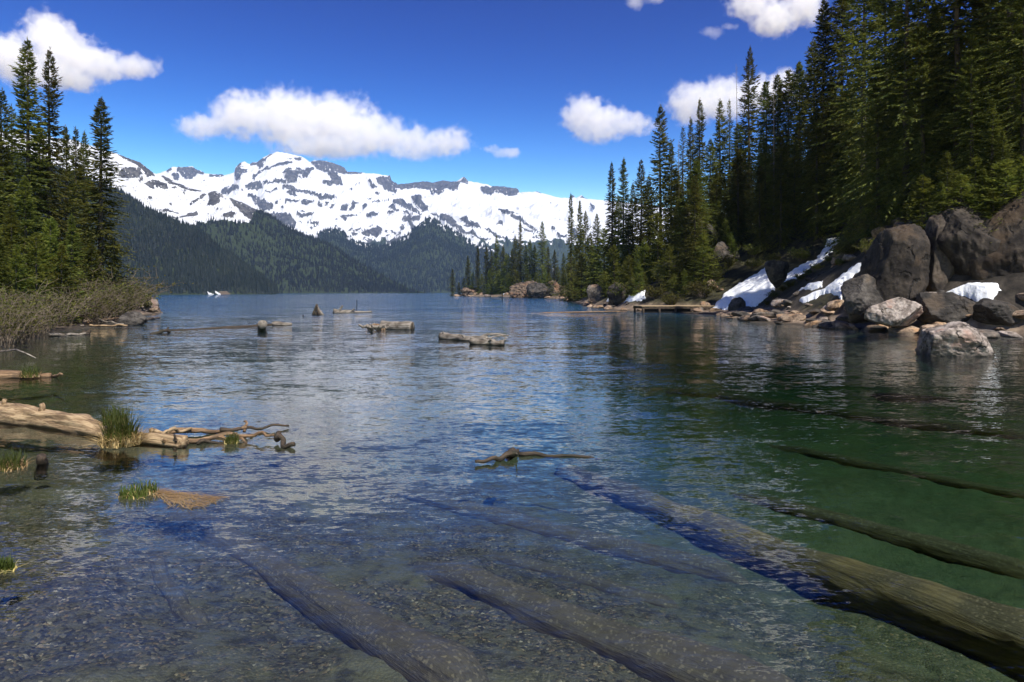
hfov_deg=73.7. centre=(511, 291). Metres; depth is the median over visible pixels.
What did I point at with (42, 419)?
fallen log
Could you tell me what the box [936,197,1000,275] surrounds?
rock face
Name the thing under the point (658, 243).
conifer tree
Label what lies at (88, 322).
driftwood
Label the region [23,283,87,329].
shrub
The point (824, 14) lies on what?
conifer tree
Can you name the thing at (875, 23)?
conifer tree
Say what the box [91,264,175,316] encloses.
shrub
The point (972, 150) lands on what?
conifer tree
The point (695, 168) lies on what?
conifer tree
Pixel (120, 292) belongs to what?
shrub
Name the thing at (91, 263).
conifer tree
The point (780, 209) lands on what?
conifer tree
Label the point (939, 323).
stone
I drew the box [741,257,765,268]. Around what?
bush
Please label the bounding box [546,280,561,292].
boulder
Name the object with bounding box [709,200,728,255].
conifer tree
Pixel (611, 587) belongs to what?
sunken log
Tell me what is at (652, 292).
bush
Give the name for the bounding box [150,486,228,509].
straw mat
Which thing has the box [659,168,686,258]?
conifer tree
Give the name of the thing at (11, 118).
conifer tree
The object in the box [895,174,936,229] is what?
conifer tree
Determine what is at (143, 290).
shrub
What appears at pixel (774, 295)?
bush
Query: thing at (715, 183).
conifer tree
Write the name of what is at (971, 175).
conifer tree
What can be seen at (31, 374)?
grass tuft
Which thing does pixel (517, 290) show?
boulder
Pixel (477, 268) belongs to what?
conifer tree
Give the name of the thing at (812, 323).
stone
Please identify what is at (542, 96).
sky
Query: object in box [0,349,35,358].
bare branch
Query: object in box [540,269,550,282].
conifer tree
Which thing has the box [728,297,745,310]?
boulder
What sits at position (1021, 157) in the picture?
conifer tree
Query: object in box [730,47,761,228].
conifer tree
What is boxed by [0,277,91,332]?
shrub
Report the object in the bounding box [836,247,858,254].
bush
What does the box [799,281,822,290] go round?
snow patch
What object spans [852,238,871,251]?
bush
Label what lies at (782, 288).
bush
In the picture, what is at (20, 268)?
conifer tree
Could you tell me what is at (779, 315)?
stone
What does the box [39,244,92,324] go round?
conifer tree
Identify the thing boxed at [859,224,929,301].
boulder
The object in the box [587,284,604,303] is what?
boulder
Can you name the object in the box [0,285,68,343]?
shrub
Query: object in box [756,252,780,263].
bush
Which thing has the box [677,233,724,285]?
conifer tree
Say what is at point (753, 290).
snow patch
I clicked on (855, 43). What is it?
conifer tree
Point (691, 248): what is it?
conifer tree
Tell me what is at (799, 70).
conifer tree
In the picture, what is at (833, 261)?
stone
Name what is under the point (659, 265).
bush
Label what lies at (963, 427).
sunken log
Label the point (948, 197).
conifer tree
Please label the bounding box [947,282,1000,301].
snow patch
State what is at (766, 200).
conifer tree
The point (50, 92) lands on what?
conifer tree
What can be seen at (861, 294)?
boulder
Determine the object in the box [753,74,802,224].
conifer tree
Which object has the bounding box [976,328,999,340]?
stone
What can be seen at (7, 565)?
grass tuft
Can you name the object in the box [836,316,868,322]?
stone
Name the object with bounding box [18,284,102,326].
shrub
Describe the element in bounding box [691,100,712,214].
conifer tree
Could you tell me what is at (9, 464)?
grass tuft
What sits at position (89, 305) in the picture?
shrub
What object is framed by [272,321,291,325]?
driftwood
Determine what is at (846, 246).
bush
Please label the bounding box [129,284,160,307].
bush
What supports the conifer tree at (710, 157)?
on the ground
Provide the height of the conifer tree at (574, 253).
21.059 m
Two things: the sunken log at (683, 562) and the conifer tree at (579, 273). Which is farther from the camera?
the conifer tree at (579, 273)
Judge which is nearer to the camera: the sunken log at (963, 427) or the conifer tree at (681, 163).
the sunken log at (963, 427)
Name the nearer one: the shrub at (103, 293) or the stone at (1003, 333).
the stone at (1003, 333)
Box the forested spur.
[314,217,561,293]
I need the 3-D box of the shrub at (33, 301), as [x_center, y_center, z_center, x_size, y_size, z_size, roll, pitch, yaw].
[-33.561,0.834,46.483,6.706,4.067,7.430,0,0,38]
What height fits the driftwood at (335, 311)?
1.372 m
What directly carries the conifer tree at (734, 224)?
on the ground
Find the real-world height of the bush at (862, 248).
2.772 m
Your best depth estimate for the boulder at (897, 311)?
48.99 m
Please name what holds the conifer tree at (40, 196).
on the ground
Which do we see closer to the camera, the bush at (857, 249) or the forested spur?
the bush at (857, 249)
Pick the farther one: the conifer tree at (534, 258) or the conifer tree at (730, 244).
the conifer tree at (534, 258)
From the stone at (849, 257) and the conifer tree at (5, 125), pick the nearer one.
the conifer tree at (5, 125)
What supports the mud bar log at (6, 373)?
in the lake water
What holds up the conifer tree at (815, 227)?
on the ground
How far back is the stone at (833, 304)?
62.12 m
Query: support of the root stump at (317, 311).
in the lake water
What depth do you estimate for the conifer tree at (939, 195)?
54.47 m
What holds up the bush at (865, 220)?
on the ground
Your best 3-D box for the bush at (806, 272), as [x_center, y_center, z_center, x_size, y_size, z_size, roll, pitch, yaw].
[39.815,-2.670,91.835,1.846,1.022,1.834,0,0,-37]
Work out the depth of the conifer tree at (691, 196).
126.77 m
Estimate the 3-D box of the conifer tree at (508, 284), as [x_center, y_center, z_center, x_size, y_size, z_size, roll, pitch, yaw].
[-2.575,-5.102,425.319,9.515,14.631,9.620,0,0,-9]
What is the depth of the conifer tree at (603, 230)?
184.91 m
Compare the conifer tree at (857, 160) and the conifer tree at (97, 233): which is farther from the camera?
the conifer tree at (857, 160)
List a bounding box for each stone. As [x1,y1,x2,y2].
[591,305,603,309]
[692,307,703,311]
[700,301,710,305]
[731,311,748,316]
[737,306,753,310]
[747,315,760,320]
[750,312,775,317]
[752,308,768,313]
[757,316,771,320]
[769,309,780,312]
[771,298,785,306]
[776,313,790,320]
[778,314,805,321]
[783,300,792,304]
[788,310,798,313]
[803,320,823,326]
[806,318,816,321]
[807,309,819,314]
[818,320,832,329]
[820,308,834,313]
[826,299,843,309]
[831,257,840,265]
[831,321,852,331]
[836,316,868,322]
[842,254,855,260]
[848,323,858,329]
[860,324,887,331]
[871,226,892,237]
[888,326,919,336]
[891,218,904,225]
[893,221,904,226]
[918,324,938,333]
[930,321,946,324]
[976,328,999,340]
[993,326,1005,329]
[997,330,1022,337]
[1012,310,1023,318]
[1015,293,1023,299]
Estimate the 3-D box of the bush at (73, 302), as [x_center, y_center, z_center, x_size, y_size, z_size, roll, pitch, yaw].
[-40.205,1.239,60.266,5.881,2.823,3.715,0,0,-25]
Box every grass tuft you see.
[0,447,34,471]
[0,553,24,574]
[13,364,47,377]
[74,405,172,448]
[96,402,132,425]
[116,478,158,499]
[224,430,239,443]
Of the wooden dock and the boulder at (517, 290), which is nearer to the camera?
the wooden dock
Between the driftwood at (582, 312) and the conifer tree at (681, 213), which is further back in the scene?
the conifer tree at (681, 213)
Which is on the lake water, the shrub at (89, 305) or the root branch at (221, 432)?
the root branch at (221, 432)
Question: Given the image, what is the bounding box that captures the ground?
[0,174,1023,681]
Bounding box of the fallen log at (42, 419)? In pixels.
[0,399,188,449]
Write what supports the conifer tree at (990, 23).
on the ground
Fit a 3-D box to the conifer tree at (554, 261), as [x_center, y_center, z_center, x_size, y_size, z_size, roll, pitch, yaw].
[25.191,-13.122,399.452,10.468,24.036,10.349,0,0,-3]
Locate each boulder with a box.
[117,311,146,324]
[136,296,158,311]
[148,307,160,312]
[461,288,478,295]
[509,280,536,299]
[526,282,553,300]
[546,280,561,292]
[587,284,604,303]
[607,282,626,305]
[676,212,720,259]
[710,241,739,269]
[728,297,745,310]
[764,260,788,288]
[841,274,884,323]
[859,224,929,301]
[864,297,923,326]
[915,321,993,368]
[916,292,975,324]
[925,214,954,291]
[972,298,1020,325]
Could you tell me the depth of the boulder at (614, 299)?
125.53 m
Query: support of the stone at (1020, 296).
on the ground
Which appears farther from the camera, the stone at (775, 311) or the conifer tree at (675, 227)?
the conifer tree at (675, 227)
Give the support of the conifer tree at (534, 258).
on the ground
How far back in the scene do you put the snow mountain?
5741.66 m
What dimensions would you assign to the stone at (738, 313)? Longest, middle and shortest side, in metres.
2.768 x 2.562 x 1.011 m
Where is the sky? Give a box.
[0,0,999,224]
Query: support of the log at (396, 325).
on the lake water
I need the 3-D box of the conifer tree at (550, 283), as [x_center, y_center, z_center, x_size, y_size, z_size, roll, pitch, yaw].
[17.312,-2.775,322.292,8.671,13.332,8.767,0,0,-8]
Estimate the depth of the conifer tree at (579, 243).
219.68 m
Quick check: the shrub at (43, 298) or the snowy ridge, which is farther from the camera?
the snowy ridge
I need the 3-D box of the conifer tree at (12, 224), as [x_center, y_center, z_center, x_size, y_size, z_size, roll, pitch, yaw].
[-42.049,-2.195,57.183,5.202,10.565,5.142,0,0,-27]
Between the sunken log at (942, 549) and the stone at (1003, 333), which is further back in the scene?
the stone at (1003, 333)
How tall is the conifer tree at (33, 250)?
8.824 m
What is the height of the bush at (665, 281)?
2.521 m
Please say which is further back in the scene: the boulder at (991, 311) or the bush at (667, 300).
the bush at (667, 300)
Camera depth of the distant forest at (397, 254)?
2886.55 m
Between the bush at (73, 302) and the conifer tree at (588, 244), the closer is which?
the bush at (73, 302)
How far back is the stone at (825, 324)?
56.85 m
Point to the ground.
(82, 598)
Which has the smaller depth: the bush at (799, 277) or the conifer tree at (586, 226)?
the bush at (799, 277)
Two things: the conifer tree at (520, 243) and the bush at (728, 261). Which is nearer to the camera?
the bush at (728, 261)
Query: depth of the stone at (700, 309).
98.20 m
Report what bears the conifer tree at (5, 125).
on the ground
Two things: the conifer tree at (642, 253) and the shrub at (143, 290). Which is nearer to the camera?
the shrub at (143, 290)
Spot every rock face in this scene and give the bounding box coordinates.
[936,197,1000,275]
[967,191,1023,279]
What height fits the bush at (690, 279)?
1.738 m
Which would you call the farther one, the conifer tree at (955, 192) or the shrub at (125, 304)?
the shrub at (125, 304)
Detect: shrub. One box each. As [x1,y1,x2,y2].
[0,275,40,302]
[0,277,81,334]
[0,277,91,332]
[0,280,84,318]
[0,282,76,336]
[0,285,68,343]
[0,288,52,345]
[0,295,60,342]
[6,298,81,337]
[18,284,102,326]
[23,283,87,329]
[51,288,109,322]
[58,264,153,318]
[60,264,145,299]
[62,267,157,316]
[69,284,137,324]
[80,264,193,311]
[80,283,141,321]
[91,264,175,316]
[115,292,147,315]
[121,267,167,310]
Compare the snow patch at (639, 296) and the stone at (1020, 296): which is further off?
the snow patch at (639, 296)
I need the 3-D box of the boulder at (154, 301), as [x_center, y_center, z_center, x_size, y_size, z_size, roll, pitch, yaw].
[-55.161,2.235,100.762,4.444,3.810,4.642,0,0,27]
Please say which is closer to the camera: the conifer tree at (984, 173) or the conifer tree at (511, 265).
the conifer tree at (984, 173)
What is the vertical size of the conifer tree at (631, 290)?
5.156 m
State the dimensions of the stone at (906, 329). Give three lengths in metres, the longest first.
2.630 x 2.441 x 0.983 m
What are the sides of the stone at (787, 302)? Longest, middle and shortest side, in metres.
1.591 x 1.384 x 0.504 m
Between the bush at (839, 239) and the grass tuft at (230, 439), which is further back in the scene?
the bush at (839, 239)
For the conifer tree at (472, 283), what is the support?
on the ground
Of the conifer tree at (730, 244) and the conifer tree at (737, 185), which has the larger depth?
the conifer tree at (737, 185)
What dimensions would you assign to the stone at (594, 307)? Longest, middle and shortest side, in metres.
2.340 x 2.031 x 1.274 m
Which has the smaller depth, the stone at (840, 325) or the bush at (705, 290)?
the stone at (840, 325)
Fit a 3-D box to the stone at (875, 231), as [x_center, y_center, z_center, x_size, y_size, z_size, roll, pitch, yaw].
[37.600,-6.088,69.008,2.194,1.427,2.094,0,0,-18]
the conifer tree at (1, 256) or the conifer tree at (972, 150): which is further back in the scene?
the conifer tree at (972, 150)
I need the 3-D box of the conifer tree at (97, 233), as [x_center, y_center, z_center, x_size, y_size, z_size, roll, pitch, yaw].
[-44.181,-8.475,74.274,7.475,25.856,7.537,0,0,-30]
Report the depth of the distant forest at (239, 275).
905.55 m
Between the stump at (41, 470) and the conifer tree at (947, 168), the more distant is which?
the conifer tree at (947, 168)
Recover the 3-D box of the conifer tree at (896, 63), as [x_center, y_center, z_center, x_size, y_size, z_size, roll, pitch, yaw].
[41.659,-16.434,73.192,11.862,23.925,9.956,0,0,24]
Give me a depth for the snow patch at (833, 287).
67.45 m
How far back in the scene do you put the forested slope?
852.43 m
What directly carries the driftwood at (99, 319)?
on the ground
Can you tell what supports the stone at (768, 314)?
on the ground
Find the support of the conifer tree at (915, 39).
on the ground
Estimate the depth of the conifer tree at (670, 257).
111.82 m
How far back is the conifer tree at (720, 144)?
135.64 m
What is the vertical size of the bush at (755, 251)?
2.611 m
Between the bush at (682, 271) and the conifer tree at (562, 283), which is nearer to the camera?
the bush at (682, 271)
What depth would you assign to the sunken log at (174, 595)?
8.31 m
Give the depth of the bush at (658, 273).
113.81 m
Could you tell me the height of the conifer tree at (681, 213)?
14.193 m
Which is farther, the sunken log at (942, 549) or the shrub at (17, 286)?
the shrub at (17, 286)
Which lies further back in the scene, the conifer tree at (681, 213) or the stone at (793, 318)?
the conifer tree at (681, 213)
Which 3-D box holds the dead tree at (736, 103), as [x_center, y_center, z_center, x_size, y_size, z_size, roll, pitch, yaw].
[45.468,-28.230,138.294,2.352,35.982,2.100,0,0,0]
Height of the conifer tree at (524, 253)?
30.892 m
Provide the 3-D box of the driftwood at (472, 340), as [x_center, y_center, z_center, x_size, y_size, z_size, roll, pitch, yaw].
[-1.414,2.861,38.932,2.202,0.501,0.492,0,0,26]
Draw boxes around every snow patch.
[626,290,645,301]
[713,267,774,309]
[784,237,838,281]
[799,263,860,302]
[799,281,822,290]
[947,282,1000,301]
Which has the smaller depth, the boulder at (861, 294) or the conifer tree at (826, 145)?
the boulder at (861, 294)
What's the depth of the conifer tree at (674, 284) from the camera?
108.62 m
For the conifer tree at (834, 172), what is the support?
on the ground
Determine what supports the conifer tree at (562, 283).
on the ground
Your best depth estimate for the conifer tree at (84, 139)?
85.94 m
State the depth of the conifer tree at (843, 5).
104.67 m
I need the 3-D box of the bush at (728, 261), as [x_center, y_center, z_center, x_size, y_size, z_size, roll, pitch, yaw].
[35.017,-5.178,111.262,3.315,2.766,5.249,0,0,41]
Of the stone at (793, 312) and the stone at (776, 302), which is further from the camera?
the stone at (776, 302)
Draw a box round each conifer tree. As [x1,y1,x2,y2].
[0,35,61,297]
[0,87,24,265]
[0,111,15,281]
[0,167,12,280]
[0,203,34,297]
[0,225,20,303]
[0,232,73,325]
[0,244,38,307]
[2,176,49,297]
[3,103,31,256]
[16,125,69,280]
[17,217,88,319]
[30,47,79,292]
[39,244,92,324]
[45,125,86,277]
[58,213,87,315]
[61,127,97,283]
[69,97,141,316]
[70,130,98,279]
[78,234,103,309]
[104,238,134,313]
[448,269,456,295]
[462,256,473,287]
[469,272,475,289]
[474,246,480,292]
[476,274,485,293]
[479,247,491,293]
[484,269,494,293]
[486,251,495,291]
[489,234,502,292]
[491,269,502,293]
[494,253,514,293]
[496,245,507,291]
[502,273,512,292]
[505,235,524,289]
[508,251,514,283]
[513,220,524,281]
[513,271,519,284]
[520,245,528,281]
[521,241,539,280]
[529,245,539,282]
[532,222,551,282]
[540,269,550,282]
[543,247,552,278]
[544,273,556,296]
[549,250,560,281]
[554,244,589,303]
[554,266,560,284]
[555,267,568,299]
[559,253,566,285]
[564,194,577,301]
[565,257,590,301]
[572,228,610,297]
[573,200,586,296]
[578,249,601,293]
[580,211,591,273]
[584,233,593,290]
[586,214,605,283]
[596,271,607,297]
[599,162,621,282]
[599,244,622,295]
[605,197,624,275]
[609,157,635,277]
[614,254,636,295]
[616,260,627,283]
[617,215,637,282]
[620,158,658,271]
[620,183,642,267]
[621,265,634,301]
[624,261,644,297]
[625,272,634,297]
[629,238,655,281]
[630,176,658,255]
[632,244,642,279]
[634,104,679,263]
[636,196,658,271]
[641,271,648,288]
[643,213,674,283]
[650,143,681,267]
[653,245,682,291]
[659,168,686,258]
[665,158,719,257]
[666,204,680,253]
[666,273,680,294]
[668,196,689,259]
[670,204,700,276]
[672,178,710,242]
[674,174,712,282]
[675,128,690,205]
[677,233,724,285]
[677,269,689,296]
[679,117,697,209]
[680,229,705,268]
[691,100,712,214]
[700,100,734,238]
[701,139,730,230]
[703,209,710,229]
[706,170,731,242]
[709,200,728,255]
[718,124,758,241]
[718,149,753,248]
[721,218,734,247]
[722,100,735,232]
[727,153,754,233]
[727,214,743,250]
[727,232,740,260]
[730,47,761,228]
[741,81,789,230]
[741,165,783,254]
[743,144,787,242]
[745,136,810,253]
[748,165,779,233]
[751,132,768,228]
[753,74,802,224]
[760,70,808,224]
[769,61,812,223]
[775,38,830,227]
[781,106,844,243]
[790,0,850,236]
[796,87,857,227]
[800,0,873,240]
[806,0,977,236]
[808,0,925,254]
[809,92,857,230]
[811,0,893,255]
[815,147,847,235]
[834,67,916,252]
[836,97,883,223]
[840,27,947,220]
[864,21,968,231]
[874,101,912,219]
[884,0,975,214]
[893,0,1015,200]
[893,8,983,215]
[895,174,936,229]
[920,182,949,258]
[924,32,1011,193]
[924,151,965,221]
[924,174,1000,242]
[933,0,1022,186]
[934,0,1004,174]
[934,196,953,211]
[942,0,1020,179]
[950,159,1023,227]
[953,0,1023,171]
[955,154,1000,203]
[969,98,1011,198]
[969,168,1000,214]
[980,190,1004,217]
[987,131,1017,196]
[1005,167,1023,203]
[1007,154,1023,198]
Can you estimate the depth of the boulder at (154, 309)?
98.85 m
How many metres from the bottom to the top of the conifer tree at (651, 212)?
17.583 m
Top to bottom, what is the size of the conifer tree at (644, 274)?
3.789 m
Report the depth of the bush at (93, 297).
65.00 m
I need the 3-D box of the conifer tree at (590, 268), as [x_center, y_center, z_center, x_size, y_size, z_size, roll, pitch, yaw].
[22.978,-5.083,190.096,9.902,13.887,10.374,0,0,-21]
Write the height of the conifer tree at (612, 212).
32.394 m
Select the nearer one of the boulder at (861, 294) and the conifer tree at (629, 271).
the boulder at (861, 294)
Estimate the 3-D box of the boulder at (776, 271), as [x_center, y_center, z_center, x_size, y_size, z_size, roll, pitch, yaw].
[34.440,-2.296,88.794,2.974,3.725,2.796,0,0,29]
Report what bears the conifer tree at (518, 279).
on the ground
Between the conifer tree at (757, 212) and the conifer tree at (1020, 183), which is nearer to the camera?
the conifer tree at (1020, 183)
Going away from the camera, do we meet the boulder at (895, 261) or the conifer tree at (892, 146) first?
the boulder at (895, 261)
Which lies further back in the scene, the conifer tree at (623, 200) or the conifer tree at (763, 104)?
the conifer tree at (623, 200)
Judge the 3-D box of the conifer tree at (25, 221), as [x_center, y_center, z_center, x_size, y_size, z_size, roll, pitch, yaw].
[-43.557,-3.723,60.989,5.359,13.720,5.081,0,0,-3]
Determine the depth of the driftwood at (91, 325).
59.02 m
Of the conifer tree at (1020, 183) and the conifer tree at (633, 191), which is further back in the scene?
the conifer tree at (633, 191)
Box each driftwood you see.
[48,332,85,336]
[52,372,62,378]
[87,317,118,323]
[88,324,127,326]
[98,318,123,323]
[150,327,170,333]
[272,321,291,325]
[333,305,371,314]
[469,337,505,345]
[475,447,600,462]
[532,311,626,313]
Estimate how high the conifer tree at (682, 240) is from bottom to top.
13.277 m
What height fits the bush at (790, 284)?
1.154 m
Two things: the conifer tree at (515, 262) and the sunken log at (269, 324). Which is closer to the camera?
the sunken log at (269, 324)
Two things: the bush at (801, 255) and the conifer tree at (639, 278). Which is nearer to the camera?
the bush at (801, 255)
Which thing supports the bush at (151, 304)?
on the ground
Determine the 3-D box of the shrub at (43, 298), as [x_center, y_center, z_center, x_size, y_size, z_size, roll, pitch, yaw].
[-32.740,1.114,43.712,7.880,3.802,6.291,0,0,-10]
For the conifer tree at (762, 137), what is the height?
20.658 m
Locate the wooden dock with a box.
[633,305,713,317]
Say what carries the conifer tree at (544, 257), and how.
on the ground
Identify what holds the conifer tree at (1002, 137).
on the ground
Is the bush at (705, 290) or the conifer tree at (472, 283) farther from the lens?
the conifer tree at (472, 283)
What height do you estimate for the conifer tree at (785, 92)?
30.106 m
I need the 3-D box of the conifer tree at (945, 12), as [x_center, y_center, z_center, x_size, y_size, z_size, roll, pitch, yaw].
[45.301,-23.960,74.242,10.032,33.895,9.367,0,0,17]
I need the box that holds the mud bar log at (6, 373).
[0,370,51,383]
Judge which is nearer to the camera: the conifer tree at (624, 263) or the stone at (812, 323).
the stone at (812, 323)
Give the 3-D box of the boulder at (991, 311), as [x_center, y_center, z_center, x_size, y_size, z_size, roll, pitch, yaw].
[34.184,1.460,47.858,3.619,2.093,3.048,0,0,0]
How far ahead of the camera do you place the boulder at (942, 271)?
52.92 m
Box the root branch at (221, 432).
[149,420,295,451]
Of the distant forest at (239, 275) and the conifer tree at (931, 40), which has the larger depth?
the distant forest at (239, 275)
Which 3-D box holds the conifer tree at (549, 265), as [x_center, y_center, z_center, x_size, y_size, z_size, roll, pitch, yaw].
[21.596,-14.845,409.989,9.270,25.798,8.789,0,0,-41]
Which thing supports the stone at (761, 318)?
on the ground
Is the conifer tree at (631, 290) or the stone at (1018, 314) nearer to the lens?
the stone at (1018, 314)
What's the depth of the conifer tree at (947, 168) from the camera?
58.91 m
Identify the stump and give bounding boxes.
[34,453,48,480]
[257,320,266,328]
[312,304,323,316]
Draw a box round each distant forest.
[2,145,278,293]
[129,192,425,292]
[308,216,589,292]
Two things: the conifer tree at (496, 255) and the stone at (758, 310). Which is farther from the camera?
the conifer tree at (496, 255)
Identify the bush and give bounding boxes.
[52,291,95,319]
[68,288,107,305]
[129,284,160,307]
[143,302,153,307]
[609,281,636,295]
[625,276,651,290]
[637,283,666,298]
[649,263,674,273]
[651,267,672,282]
[659,274,682,287]
[660,290,687,304]
[675,263,691,275]
[681,278,696,284]
[681,280,722,297]
[704,263,729,279]
[714,253,735,266]
[736,240,765,256]
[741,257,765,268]
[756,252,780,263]
[766,292,780,298]
[777,285,789,291]
[782,280,796,286]
[784,245,811,261]
[791,272,805,280]
[803,269,811,274]
[809,263,824,269]
[823,232,857,246]
[823,254,834,262]
[832,239,867,253]
[834,256,846,265]
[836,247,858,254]
[849,209,901,232]
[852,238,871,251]
[860,237,874,251]
[865,216,894,229]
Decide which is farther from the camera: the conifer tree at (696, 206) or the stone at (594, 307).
the stone at (594, 307)
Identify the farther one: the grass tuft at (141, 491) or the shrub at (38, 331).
the shrub at (38, 331)
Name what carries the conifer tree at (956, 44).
on the ground
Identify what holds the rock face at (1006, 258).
on the ground
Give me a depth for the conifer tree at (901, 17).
69.83 m
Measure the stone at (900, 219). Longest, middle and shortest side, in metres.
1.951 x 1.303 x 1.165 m
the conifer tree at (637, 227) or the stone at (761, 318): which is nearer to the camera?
the stone at (761, 318)
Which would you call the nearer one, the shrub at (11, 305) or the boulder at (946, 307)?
the shrub at (11, 305)
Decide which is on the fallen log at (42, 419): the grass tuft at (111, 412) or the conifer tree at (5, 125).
the grass tuft at (111, 412)
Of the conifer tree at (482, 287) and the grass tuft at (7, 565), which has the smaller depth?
the grass tuft at (7, 565)
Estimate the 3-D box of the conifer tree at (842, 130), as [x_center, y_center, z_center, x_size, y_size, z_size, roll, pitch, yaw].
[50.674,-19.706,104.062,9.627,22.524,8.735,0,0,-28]
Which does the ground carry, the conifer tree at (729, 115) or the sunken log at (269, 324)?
the conifer tree at (729, 115)
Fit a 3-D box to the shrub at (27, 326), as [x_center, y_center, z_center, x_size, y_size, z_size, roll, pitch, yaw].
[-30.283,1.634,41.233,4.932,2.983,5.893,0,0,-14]
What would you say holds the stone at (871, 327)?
on the ground
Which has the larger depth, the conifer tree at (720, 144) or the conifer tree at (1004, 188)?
the conifer tree at (720, 144)
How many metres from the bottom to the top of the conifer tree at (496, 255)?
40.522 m
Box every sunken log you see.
[150,554,208,623]
[159,323,291,334]
[167,507,489,681]
[364,481,748,584]
[412,561,794,681]
[480,552,679,608]
[554,464,1023,675]
[666,388,1023,438]
[731,493,1023,579]
[768,444,1023,498]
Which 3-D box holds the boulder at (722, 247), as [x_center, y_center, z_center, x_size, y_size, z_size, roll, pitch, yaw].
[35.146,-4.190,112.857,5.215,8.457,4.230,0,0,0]
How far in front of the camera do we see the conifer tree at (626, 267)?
128.29 m
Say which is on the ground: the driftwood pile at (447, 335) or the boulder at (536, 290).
the boulder at (536, 290)
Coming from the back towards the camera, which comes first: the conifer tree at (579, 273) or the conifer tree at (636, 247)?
the conifer tree at (579, 273)
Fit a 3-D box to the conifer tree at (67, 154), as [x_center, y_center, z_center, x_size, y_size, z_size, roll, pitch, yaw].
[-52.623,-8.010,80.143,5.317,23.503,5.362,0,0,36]
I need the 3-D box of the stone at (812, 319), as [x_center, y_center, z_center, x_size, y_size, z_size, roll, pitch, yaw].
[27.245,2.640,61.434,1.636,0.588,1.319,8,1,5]
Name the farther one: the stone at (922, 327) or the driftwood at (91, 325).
the driftwood at (91, 325)
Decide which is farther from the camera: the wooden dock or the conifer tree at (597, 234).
the conifer tree at (597, 234)
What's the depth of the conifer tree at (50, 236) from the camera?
60.95 m
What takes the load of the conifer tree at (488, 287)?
on the ground
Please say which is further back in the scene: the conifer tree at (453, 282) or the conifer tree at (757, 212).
the conifer tree at (453, 282)
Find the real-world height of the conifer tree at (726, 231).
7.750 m
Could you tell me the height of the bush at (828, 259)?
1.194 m
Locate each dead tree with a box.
[735,67,739,178]
[769,79,776,230]
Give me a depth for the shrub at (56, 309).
46.63 m
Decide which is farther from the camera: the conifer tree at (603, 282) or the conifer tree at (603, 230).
the conifer tree at (603, 230)
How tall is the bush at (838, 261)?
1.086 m
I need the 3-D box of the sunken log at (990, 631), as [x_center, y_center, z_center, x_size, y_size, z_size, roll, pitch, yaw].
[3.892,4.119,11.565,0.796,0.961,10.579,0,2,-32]
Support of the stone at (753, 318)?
on the ground
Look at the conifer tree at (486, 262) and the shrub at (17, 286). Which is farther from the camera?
the conifer tree at (486, 262)
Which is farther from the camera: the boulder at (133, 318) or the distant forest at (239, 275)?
the distant forest at (239, 275)
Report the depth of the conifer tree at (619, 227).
164.79 m
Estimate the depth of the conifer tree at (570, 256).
214.75 m
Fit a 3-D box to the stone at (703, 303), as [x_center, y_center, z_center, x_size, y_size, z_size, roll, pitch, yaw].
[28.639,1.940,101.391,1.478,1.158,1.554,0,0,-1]
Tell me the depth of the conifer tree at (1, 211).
60.26 m
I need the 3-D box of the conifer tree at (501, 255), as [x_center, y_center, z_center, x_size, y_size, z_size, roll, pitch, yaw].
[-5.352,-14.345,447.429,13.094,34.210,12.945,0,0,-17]
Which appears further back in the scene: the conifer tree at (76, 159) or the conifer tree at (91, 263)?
the conifer tree at (76, 159)
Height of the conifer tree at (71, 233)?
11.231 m
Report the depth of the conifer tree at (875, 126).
71.78 m
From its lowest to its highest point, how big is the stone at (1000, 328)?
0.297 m
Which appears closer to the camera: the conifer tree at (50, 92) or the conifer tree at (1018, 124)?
the conifer tree at (1018, 124)
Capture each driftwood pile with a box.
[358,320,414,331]
[438,331,508,343]
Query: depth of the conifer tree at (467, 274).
479.63 m
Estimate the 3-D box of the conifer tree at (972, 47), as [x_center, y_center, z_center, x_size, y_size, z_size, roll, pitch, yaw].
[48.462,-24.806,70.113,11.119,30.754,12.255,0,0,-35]
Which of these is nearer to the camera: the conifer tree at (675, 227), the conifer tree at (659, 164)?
the conifer tree at (675, 227)
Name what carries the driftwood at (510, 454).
on the lake water
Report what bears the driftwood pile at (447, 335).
on the lake water
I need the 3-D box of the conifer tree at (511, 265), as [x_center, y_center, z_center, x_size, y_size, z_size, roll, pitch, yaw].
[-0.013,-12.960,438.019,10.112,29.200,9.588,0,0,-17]
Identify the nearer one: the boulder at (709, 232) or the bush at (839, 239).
the bush at (839, 239)
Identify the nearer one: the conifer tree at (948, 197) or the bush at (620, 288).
the conifer tree at (948, 197)
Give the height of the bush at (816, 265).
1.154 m
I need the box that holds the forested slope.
[3,150,275,296]
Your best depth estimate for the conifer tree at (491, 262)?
461.72 m
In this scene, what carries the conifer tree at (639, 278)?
on the ground
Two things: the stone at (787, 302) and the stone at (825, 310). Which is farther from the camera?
the stone at (787, 302)
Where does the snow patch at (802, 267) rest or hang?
on the ground
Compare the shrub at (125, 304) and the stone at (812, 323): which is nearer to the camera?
the stone at (812, 323)
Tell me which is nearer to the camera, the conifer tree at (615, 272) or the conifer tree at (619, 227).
the conifer tree at (615, 272)
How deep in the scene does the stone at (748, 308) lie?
87.12 m
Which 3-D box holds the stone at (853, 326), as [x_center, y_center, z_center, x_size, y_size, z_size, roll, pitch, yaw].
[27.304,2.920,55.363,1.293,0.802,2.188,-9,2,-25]
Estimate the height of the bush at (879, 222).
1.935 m

